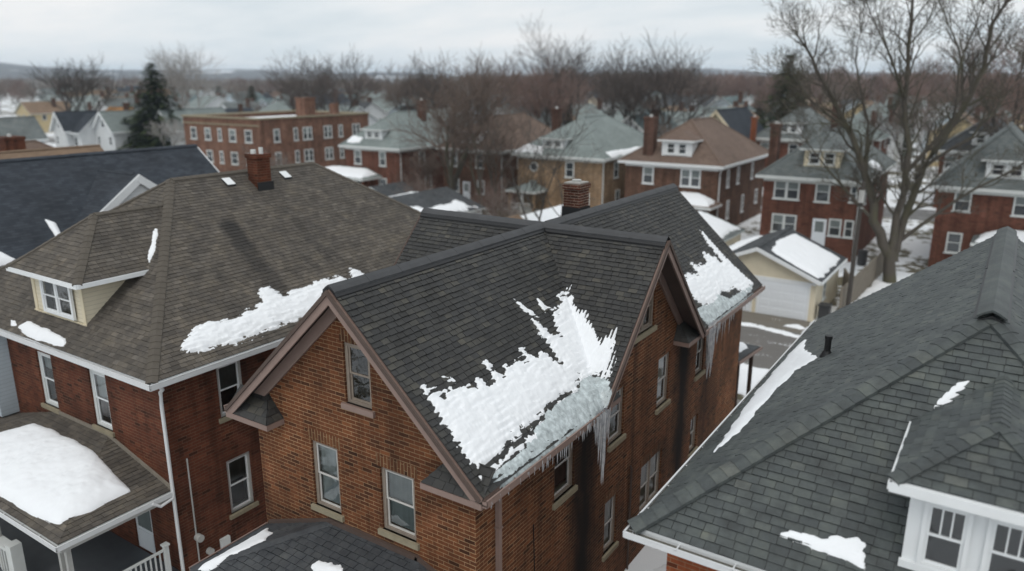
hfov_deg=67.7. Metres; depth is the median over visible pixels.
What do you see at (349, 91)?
bare tree
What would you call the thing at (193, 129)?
window
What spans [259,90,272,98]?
clapboard house
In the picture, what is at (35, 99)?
clapboard house
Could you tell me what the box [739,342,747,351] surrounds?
snow patch
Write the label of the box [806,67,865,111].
bare tree
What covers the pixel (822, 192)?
window
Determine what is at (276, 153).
window
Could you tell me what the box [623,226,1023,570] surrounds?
brick house
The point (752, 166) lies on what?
window
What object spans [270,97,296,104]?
clapboard house
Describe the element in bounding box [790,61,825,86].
bare tree
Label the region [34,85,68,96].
clapboard house
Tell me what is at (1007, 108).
bare tree
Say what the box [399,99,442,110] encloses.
clapboard house
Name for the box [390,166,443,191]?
bare bush
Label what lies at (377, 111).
clapboard house
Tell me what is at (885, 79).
woods
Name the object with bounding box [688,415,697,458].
window
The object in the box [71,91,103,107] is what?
brick house
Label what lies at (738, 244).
snow patch
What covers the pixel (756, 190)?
window
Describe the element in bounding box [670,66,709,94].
bare tree
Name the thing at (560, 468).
window
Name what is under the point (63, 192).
clapboard house
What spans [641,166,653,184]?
window
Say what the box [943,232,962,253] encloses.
window
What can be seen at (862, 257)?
barrel
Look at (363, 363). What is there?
window
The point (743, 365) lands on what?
snow bank
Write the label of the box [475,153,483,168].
window
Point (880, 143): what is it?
brick house
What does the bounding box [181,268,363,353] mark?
snow patch
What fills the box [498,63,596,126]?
bare tree
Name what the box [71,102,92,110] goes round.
brick house
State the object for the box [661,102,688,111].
clapboard house
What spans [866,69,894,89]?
bare tree
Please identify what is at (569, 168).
window
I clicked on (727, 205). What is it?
window
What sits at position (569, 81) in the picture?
bare tree
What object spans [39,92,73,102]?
clapboard house
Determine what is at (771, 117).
evergreen tree
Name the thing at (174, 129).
bare tree
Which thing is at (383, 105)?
clapboard house
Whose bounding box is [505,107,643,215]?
brick house
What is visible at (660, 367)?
window
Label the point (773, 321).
driveway
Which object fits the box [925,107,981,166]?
clapboard house
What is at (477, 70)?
bare tree
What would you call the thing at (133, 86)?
clapboard house
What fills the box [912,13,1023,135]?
bare tree
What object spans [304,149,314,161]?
window
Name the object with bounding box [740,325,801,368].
alley
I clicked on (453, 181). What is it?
bare tree
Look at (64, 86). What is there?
bare tree
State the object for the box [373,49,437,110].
bare tree
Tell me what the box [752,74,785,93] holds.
bare tree
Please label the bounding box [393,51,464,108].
bare tree
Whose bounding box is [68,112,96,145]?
clapboard house
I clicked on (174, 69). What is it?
bare tree
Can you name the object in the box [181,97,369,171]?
apartment block
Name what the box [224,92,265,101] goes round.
clapboard house
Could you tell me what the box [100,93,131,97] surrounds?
clapboard house
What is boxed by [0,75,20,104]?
bare tree
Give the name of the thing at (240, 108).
clapboard house
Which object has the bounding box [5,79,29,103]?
bare tree
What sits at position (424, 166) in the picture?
bare tree
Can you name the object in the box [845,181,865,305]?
utility pole
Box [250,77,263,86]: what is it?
bare tree
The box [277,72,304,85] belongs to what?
bare tree
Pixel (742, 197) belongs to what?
window
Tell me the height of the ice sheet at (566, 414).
0.758 m
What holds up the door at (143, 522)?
in the brick house at (172, 445)
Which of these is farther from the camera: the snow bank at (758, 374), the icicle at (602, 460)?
the snow bank at (758, 374)
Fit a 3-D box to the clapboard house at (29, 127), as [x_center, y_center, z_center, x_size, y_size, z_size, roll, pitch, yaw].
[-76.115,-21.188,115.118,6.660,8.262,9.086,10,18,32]
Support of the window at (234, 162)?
in the apartment block
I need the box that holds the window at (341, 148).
[340,147,344,158]
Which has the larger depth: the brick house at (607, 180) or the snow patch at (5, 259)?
the brick house at (607, 180)
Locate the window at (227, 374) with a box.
[216,360,241,423]
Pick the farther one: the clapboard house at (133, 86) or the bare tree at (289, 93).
the clapboard house at (133, 86)
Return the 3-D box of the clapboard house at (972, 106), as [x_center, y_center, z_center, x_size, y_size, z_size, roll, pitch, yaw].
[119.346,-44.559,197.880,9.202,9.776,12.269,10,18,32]
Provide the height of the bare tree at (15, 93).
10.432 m
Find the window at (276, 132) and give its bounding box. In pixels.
[273,129,279,142]
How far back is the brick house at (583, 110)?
160.43 m
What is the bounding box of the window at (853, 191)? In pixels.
[848,185,858,203]
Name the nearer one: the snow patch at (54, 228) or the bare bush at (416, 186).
the snow patch at (54, 228)
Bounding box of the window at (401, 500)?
[378,467,419,550]
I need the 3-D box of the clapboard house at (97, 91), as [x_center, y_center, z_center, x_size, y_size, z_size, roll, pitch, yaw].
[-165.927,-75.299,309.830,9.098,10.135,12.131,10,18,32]
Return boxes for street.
[44,138,935,220]
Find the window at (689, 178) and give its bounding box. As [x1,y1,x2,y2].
[679,168,700,188]
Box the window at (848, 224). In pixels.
[842,220,853,238]
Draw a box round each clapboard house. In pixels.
[0,116,48,142]
[0,144,103,158]
[0,144,218,266]
[13,97,69,132]
[32,92,69,101]
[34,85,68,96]
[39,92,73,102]
[49,110,96,146]
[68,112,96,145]
[87,87,117,94]
[91,108,180,150]
[92,93,151,110]
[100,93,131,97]
[106,102,136,110]
[111,89,145,96]
[116,85,138,91]
[123,84,141,88]
[154,107,225,146]
[156,94,189,107]
[169,92,196,101]
[184,92,228,107]
[187,87,212,95]
[209,87,235,95]
[218,98,261,110]
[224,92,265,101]
[224,104,254,112]
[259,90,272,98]
[259,95,282,107]
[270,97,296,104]
[312,89,349,103]
[319,100,378,124]
[341,97,388,119]
[364,93,394,103]
[376,98,405,111]
[387,105,415,113]
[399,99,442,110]
[493,99,563,127]
[592,106,640,121]
[602,97,638,110]
[621,109,678,136]
[656,91,701,110]
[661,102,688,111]
[662,105,704,125]
[686,91,718,105]
[698,101,738,116]
[709,91,755,111]
[710,106,763,142]
[727,101,759,117]
[744,94,763,104]
[805,95,831,118]
[839,97,868,126]
[840,95,874,107]
[844,96,880,121]
[869,110,903,161]
[885,94,926,131]
[918,102,973,143]
[921,112,952,151]
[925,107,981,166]
[954,98,982,115]
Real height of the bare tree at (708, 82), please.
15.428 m
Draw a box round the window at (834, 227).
[826,218,841,237]
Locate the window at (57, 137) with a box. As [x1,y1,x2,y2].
[56,135,59,144]
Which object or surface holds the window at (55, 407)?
in the brick house at (172, 445)
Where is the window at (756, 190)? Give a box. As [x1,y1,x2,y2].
[754,188,757,203]
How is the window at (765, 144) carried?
in the brick house at (763, 139)
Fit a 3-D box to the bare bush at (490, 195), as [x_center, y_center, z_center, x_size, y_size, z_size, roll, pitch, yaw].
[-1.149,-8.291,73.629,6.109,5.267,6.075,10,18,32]
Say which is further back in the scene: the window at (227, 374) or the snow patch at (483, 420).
the window at (227, 374)
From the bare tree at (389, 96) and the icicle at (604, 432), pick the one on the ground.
the bare tree at (389, 96)
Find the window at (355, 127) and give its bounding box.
[352,123,359,135]
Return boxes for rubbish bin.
[817,302,832,318]
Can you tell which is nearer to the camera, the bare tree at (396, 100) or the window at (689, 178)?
the window at (689, 178)
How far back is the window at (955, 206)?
55.33 m
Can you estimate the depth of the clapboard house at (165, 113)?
133.31 m
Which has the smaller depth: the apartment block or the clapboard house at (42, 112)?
the apartment block
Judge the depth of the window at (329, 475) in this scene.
17.63 m
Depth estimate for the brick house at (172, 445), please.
22.86 m
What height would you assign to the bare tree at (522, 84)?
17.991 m
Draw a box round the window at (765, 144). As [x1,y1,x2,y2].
[760,142,768,149]
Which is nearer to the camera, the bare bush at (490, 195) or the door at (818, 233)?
the door at (818, 233)
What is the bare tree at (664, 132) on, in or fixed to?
on the ground
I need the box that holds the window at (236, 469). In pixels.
[226,451,258,519]
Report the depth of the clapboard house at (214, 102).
229.54 m
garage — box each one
[391,186,485,213]
[729,227,846,321]
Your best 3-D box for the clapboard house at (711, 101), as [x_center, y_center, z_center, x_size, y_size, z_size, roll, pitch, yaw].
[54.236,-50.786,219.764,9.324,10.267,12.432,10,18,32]
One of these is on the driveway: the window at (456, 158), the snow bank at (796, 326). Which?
the snow bank at (796, 326)
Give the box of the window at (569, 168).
[564,161,574,178]
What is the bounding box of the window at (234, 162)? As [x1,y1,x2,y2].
[231,152,238,164]
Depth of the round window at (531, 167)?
78.69 m
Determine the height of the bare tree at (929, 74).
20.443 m
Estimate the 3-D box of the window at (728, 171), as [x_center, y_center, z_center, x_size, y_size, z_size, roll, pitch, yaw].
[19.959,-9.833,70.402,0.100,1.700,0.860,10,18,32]
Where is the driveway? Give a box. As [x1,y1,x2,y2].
[741,310,810,332]
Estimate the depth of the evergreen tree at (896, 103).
140.44 m
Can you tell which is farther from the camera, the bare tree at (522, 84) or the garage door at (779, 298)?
the bare tree at (522, 84)
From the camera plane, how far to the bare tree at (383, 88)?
280.31 m
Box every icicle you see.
[598,414,601,458]
[599,414,602,449]
[600,436,602,463]
[601,411,605,476]
[602,410,606,477]
[602,413,603,435]
[708,329,710,347]
[709,325,716,377]
[709,327,713,361]
[709,328,712,355]
[716,323,719,343]
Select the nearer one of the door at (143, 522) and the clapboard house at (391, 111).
the door at (143, 522)
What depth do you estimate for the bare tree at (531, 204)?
57.56 m
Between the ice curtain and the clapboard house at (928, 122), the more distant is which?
the clapboard house at (928, 122)
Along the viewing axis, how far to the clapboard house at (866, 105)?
168.98 m
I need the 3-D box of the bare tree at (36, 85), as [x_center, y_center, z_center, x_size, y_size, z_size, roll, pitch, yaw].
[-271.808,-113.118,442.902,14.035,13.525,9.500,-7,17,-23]
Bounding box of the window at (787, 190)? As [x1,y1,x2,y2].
[772,179,799,200]
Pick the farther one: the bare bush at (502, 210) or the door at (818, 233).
the bare bush at (502, 210)
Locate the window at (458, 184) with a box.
[456,179,459,192]
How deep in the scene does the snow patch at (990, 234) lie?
53.08 m
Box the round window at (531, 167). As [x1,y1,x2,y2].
[530,162,537,170]
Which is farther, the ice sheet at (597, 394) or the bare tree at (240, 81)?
the bare tree at (240, 81)
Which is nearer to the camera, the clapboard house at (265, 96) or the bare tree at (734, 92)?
the bare tree at (734, 92)
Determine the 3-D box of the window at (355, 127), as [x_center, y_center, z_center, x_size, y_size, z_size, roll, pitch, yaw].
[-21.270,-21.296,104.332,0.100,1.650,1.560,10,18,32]
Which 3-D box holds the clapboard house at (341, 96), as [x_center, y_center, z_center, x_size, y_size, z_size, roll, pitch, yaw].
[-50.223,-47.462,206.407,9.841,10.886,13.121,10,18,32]
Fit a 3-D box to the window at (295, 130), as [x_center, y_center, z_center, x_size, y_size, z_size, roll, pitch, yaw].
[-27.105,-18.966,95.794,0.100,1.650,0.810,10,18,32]
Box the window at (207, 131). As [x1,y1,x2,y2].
[204,127,211,140]
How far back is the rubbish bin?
45.12 m
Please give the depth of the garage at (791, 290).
46.04 m
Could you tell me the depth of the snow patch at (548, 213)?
62.08 m
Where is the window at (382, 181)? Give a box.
[379,178,386,184]
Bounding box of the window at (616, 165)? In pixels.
[613,161,618,178]
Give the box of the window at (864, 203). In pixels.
[863,189,866,205]
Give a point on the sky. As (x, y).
(243, 34)
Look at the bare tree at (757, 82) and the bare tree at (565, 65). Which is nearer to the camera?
the bare tree at (565, 65)
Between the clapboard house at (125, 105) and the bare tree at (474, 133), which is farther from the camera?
the clapboard house at (125, 105)
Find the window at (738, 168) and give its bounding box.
[736,166,739,184]
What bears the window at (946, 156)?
in the brick house at (958, 139)
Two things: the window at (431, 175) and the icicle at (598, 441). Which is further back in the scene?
the window at (431, 175)
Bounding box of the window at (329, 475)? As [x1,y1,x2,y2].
[311,440,344,522]
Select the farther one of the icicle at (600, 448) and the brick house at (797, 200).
the brick house at (797, 200)
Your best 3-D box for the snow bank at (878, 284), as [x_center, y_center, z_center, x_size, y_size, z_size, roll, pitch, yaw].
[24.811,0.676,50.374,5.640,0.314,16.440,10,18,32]
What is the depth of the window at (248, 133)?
92.49 m
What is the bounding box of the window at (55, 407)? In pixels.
[37,351,60,414]
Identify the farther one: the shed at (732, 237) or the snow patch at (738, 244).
the shed at (732, 237)
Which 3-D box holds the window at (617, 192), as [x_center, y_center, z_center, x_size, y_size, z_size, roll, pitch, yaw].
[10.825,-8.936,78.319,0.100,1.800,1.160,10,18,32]
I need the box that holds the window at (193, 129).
[190,127,197,139]
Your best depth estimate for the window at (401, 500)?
16.46 m
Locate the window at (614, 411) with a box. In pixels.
[607,387,626,452]
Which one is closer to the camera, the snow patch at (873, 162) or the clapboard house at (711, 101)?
the snow patch at (873, 162)
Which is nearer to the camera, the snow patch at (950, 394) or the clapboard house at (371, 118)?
the snow patch at (950, 394)
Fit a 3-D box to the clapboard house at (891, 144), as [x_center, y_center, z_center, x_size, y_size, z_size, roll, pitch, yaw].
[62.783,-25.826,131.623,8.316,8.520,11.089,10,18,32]
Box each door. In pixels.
[135,511,155,552]
[463,181,469,198]
[742,301,751,311]
[755,278,810,320]
[811,218,826,245]
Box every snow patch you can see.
[0,252,14,265]
[0,423,129,523]
[11,320,16,325]
[18,321,65,345]
[45,219,59,235]
[147,228,157,262]
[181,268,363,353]
[198,528,272,570]
[311,560,342,570]
[326,166,376,177]
[347,135,362,142]
[410,200,477,211]
[420,284,616,468]
[441,376,455,381]
[479,433,536,480]
[513,298,537,316]
[515,144,542,153]
[521,205,561,221]
[536,298,550,312]
[606,146,641,158]
[681,192,714,206]
[684,230,752,305]
[698,211,740,237]
[714,339,816,451]
[729,235,762,250]
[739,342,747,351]
[772,234,839,278]
[780,530,865,570]
[868,160,881,170]
[934,381,968,407]
[975,230,1023,242]
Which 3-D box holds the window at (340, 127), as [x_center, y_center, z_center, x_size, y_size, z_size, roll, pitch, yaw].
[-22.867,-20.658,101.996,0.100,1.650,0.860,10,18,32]
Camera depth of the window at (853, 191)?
58.57 m
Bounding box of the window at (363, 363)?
[341,342,374,417]
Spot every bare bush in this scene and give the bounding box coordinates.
[389,171,444,195]
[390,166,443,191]
[391,168,440,190]
[462,177,528,216]
[469,175,526,215]
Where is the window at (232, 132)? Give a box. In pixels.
[228,129,236,142]
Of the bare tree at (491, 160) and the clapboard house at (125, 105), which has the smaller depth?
the bare tree at (491, 160)
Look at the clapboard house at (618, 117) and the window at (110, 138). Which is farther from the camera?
the clapboard house at (618, 117)
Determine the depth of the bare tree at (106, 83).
484.38 m
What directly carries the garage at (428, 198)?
on the ground
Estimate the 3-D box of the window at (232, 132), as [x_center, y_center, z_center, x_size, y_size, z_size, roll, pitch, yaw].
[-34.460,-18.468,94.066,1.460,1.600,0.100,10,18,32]
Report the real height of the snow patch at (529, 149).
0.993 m
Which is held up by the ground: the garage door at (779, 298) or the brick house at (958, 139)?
the brick house at (958, 139)
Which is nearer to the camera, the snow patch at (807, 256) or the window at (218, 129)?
the snow patch at (807, 256)
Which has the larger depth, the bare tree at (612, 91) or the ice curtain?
the bare tree at (612, 91)
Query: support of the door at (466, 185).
in the brick house at (464, 183)
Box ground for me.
[0,85,937,570]
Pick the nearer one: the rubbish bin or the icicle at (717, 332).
the icicle at (717, 332)
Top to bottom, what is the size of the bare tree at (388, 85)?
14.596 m
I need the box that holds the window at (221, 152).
[220,151,224,163]
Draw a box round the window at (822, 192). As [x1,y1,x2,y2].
[813,182,830,203]
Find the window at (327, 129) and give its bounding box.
[323,125,332,138]
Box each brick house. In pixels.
[0,134,52,150]
[0,147,420,570]
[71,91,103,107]
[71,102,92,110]
[189,179,764,570]
[259,97,293,110]
[338,98,472,190]
[435,113,550,208]
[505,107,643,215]
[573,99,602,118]
[618,114,768,224]
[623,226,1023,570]
[755,123,896,261]
[756,104,841,186]
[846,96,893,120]
[848,111,891,153]
[928,122,1023,266]
[932,117,1006,207]
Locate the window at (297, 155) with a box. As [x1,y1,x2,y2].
[295,150,300,162]
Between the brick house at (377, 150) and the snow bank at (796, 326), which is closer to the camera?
the snow bank at (796, 326)
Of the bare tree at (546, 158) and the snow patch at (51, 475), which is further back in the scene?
the bare tree at (546, 158)
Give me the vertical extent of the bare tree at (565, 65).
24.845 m
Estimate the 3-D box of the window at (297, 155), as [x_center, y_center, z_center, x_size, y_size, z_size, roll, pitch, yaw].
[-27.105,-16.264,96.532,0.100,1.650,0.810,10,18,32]
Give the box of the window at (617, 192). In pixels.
[615,189,619,199]
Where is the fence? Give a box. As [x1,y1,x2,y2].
[836,253,883,309]
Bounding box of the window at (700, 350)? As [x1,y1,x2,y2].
[694,338,705,381]
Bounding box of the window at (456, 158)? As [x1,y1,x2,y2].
[449,152,457,166]
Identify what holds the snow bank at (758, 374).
on the ground
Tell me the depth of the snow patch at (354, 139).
88.32 m
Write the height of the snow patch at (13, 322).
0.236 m
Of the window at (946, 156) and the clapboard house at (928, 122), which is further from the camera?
the clapboard house at (928, 122)
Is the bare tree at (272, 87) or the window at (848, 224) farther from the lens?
the bare tree at (272, 87)
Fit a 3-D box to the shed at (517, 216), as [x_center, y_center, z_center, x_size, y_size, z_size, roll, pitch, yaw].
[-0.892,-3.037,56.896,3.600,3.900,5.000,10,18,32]
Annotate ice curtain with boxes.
[708,319,717,328]
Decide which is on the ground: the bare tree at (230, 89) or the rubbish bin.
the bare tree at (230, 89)
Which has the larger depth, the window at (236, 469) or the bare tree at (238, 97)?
the bare tree at (238, 97)
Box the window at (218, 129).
[217,128,221,140]
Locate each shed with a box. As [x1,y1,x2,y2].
[369,181,415,196]
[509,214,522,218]
[702,211,744,245]
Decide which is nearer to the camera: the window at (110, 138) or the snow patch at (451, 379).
the snow patch at (451, 379)
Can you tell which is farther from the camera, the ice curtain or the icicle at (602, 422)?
the ice curtain
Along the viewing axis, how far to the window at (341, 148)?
102.77 m
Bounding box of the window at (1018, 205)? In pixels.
[1010,194,1023,217]
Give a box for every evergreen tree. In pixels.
[116,63,182,149]
[245,86,259,103]
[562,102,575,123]
[752,90,765,127]
[757,54,808,128]
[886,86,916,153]
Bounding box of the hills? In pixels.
[0,63,1023,83]
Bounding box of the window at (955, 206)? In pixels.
[951,190,972,212]
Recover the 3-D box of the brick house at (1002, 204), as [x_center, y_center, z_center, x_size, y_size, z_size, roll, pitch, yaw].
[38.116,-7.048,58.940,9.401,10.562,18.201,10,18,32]
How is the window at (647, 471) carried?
in the brick house at (366, 466)
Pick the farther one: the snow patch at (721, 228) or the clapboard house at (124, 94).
the clapboard house at (124, 94)
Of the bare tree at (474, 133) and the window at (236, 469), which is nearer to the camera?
the window at (236, 469)
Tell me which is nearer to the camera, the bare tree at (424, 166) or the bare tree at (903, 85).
the bare tree at (424, 166)
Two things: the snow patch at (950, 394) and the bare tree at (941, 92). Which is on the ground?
the bare tree at (941, 92)
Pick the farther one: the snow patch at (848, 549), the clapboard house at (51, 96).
the clapboard house at (51, 96)
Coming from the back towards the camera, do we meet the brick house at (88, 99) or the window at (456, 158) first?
the brick house at (88, 99)
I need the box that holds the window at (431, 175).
[425,175,431,188]
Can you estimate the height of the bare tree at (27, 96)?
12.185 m
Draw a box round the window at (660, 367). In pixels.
[655,352,670,414]
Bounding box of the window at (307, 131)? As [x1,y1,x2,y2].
[302,127,312,140]
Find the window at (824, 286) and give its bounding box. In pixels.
[821,282,826,300]
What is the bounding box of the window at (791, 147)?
[788,143,798,152]
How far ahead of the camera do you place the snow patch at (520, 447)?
15.46 m
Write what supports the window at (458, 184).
in the brick house at (464, 183)
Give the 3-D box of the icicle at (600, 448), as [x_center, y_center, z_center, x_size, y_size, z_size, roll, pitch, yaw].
[2.123,3.721,18.197,0.089,1.554,0.088,11,18,32]
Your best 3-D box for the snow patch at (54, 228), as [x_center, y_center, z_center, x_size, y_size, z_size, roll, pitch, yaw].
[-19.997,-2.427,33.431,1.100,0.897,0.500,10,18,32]
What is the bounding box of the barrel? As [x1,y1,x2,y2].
[857,249,867,264]
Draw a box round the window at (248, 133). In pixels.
[244,130,252,143]
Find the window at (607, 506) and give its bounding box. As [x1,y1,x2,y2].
[602,495,618,561]
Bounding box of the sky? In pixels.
[0,0,1023,76]
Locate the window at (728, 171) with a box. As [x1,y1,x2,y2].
[726,169,729,188]
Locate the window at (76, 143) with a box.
[74,137,78,145]
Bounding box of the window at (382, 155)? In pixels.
[379,151,386,166]
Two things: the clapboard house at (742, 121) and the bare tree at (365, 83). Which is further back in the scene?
the bare tree at (365, 83)
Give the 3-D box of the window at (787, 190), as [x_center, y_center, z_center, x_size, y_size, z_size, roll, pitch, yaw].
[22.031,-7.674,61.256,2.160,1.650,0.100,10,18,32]
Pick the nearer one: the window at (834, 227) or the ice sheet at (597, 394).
the ice sheet at (597, 394)
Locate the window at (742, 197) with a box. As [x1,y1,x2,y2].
[740,194,743,212]
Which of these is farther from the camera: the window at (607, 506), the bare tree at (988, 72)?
the bare tree at (988, 72)
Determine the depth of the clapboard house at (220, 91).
358.27 m
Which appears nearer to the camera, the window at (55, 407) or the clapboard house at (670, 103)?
the window at (55, 407)
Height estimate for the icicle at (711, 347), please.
1.357 m
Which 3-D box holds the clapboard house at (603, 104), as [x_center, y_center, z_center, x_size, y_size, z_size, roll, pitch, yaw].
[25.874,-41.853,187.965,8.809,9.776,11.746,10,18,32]
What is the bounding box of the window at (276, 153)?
[275,152,281,163]
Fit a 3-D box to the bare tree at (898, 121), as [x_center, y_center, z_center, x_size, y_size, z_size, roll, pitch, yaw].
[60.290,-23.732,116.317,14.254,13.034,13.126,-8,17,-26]
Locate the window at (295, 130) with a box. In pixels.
[293,128,298,140]
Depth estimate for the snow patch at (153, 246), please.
23.80 m
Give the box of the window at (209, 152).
[206,150,213,162]
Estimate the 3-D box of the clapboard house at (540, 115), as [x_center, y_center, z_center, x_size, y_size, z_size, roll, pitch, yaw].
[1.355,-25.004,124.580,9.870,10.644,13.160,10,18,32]
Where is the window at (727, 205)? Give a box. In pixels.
[725,200,729,219]
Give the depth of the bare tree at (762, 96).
192.44 m
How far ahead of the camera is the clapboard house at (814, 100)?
201.84 m
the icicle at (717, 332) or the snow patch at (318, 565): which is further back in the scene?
the icicle at (717, 332)
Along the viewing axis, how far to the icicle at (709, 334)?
23.95 m
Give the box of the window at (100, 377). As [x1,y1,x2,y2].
[89,369,114,437]
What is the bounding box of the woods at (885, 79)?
[459,67,1023,109]
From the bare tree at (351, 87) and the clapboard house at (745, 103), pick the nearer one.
the clapboard house at (745, 103)
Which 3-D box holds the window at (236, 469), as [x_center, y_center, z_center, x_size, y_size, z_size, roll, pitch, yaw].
[-8.314,5.998,23.182,0.405,1.880,1.030,10,18,32]
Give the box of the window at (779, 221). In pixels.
[769,213,796,232]
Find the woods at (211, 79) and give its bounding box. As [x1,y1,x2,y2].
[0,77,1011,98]
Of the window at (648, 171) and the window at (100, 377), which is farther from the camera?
the window at (648, 171)
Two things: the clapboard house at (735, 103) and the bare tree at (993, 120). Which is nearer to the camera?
the bare tree at (993, 120)
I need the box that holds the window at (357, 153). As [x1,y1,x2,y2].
[354,150,361,164]
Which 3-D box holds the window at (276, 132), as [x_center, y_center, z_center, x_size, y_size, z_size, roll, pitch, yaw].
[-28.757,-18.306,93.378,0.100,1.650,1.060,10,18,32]
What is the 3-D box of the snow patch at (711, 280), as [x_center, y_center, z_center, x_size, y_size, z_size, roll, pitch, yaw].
[6.891,-0.468,26.778,2.254,2.165,4.968,10,18,32]
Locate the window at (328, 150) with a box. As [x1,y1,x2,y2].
[325,147,333,159]
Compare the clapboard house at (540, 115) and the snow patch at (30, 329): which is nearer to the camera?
the snow patch at (30, 329)
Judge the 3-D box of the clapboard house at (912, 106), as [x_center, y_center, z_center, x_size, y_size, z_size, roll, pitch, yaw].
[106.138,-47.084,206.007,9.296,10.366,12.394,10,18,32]
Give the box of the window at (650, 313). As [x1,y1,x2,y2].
[634,292,656,344]
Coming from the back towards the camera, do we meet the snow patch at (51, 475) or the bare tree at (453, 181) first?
the bare tree at (453, 181)
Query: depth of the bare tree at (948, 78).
281.20 m
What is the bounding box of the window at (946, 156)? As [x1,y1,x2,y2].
[942,155,957,169]
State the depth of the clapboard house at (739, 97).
186.45 m
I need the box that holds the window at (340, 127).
[338,125,343,136]
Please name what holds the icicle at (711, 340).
hanging from the brick house at (366, 466)
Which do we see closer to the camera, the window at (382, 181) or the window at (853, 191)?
the window at (853, 191)
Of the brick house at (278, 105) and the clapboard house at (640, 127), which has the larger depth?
the brick house at (278, 105)
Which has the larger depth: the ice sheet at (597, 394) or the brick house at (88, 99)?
the brick house at (88, 99)
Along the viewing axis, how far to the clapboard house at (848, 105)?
192.95 m
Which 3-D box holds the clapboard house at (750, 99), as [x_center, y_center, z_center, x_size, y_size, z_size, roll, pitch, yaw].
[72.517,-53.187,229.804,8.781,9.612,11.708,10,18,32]
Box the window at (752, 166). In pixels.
[750,162,753,179]
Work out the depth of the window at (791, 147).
97.85 m
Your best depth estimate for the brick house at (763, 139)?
98.31 m
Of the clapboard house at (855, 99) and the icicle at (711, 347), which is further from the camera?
the clapboard house at (855, 99)
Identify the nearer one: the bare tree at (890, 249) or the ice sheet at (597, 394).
the ice sheet at (597, 394)
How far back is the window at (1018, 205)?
53.52 m
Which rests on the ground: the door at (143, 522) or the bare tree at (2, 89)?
the bare tree at (2, 89)
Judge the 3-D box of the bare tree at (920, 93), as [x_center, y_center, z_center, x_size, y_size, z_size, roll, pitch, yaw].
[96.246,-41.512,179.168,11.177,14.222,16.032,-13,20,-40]
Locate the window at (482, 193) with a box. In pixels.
[476,180,484,194]
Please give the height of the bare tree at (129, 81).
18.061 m
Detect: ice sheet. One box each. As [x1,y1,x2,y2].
[492,375,611,488]
[583,381,611,417]
[698,285,753,324]
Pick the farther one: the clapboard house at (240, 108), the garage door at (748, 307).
the clapboard house at (240, 108)
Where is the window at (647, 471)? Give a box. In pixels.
[639,450,659,512]
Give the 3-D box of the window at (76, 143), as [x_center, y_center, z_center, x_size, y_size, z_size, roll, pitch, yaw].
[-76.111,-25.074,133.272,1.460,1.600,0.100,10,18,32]
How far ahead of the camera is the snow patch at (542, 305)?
19.37 m
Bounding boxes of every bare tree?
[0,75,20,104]
[0,82,9,114]
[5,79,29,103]
[5,88,25,105]
[13,85,35,101]
[16,84,43,101]
[21,54,131,111]
[31,80,50,88]
[96,77,115,86]
[125,73,146,84]
[140,42,236,107]
[145,116,184,145]
[219,82,237,93]
[221,76,245,90]
[223,76,249,88]
[229,87,253,101]
[232,144,293,169]
[241,47,348,110]
[244,98,271,111]
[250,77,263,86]
[259,81,277,92]
[261,43,398,111]
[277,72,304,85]
[342,79,363,93]
[352,79,378,92]
[372,81,398,93]
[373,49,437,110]
[377,80,396,91]
[379,87,406,99]
[382,43,540,190]
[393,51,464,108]
[395,148,447,189]
[400,106,485,187]
[423,84,548,214]
[440,48,531,122]
[441,89,543,210]
[466,110,598,220]
[484,56,569,116]
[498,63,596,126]
[499,11,611,121]
[505,139,603,220]
[541,64,592,106]
[572,34,721,133]
[575,43,662,119]
[593,28,731,134]
[657,116,697,137]
[663,64,692,91]
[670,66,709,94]
[689,75,716,92]
[711,77,745,96]
[713,73,759,95]
[742,0,1023,283]
[750,72,773,93]
[751,82,791,114]
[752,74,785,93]
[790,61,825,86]
[800,104,831,119]
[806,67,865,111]
[823,67,851,90]
[854,89,971,171]
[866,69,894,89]
[887,80,954,137]
[889,52,955,111]
[889,74,933,96]
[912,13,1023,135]
[922,81,959,107]
[929,64,967,91]
[966,64,1002,85]
[970,82,1023,127]
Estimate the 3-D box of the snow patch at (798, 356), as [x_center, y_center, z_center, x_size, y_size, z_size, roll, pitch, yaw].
[6.588,2.310,18.598,1.275,0.983,8.625,10,18,32]
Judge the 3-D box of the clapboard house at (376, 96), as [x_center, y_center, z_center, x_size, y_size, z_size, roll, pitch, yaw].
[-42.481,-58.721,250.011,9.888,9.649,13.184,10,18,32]
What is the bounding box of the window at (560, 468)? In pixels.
[552,443,577,510]
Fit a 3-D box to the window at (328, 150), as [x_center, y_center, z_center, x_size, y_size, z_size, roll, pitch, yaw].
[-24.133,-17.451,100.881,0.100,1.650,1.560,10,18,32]
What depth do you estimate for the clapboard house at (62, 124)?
133.75 m
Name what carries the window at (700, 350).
in the brick house at (366, 466)
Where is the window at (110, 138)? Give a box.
[108,136,112,145]
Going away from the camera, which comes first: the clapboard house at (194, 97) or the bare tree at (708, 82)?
the clapboard house at (194, 97)
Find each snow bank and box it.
[653,564,665,570]
[738,367,768,395]
[739,363,748,373]
[741,322,799,337]
[784,324,805,329]
[831,270,914,312]

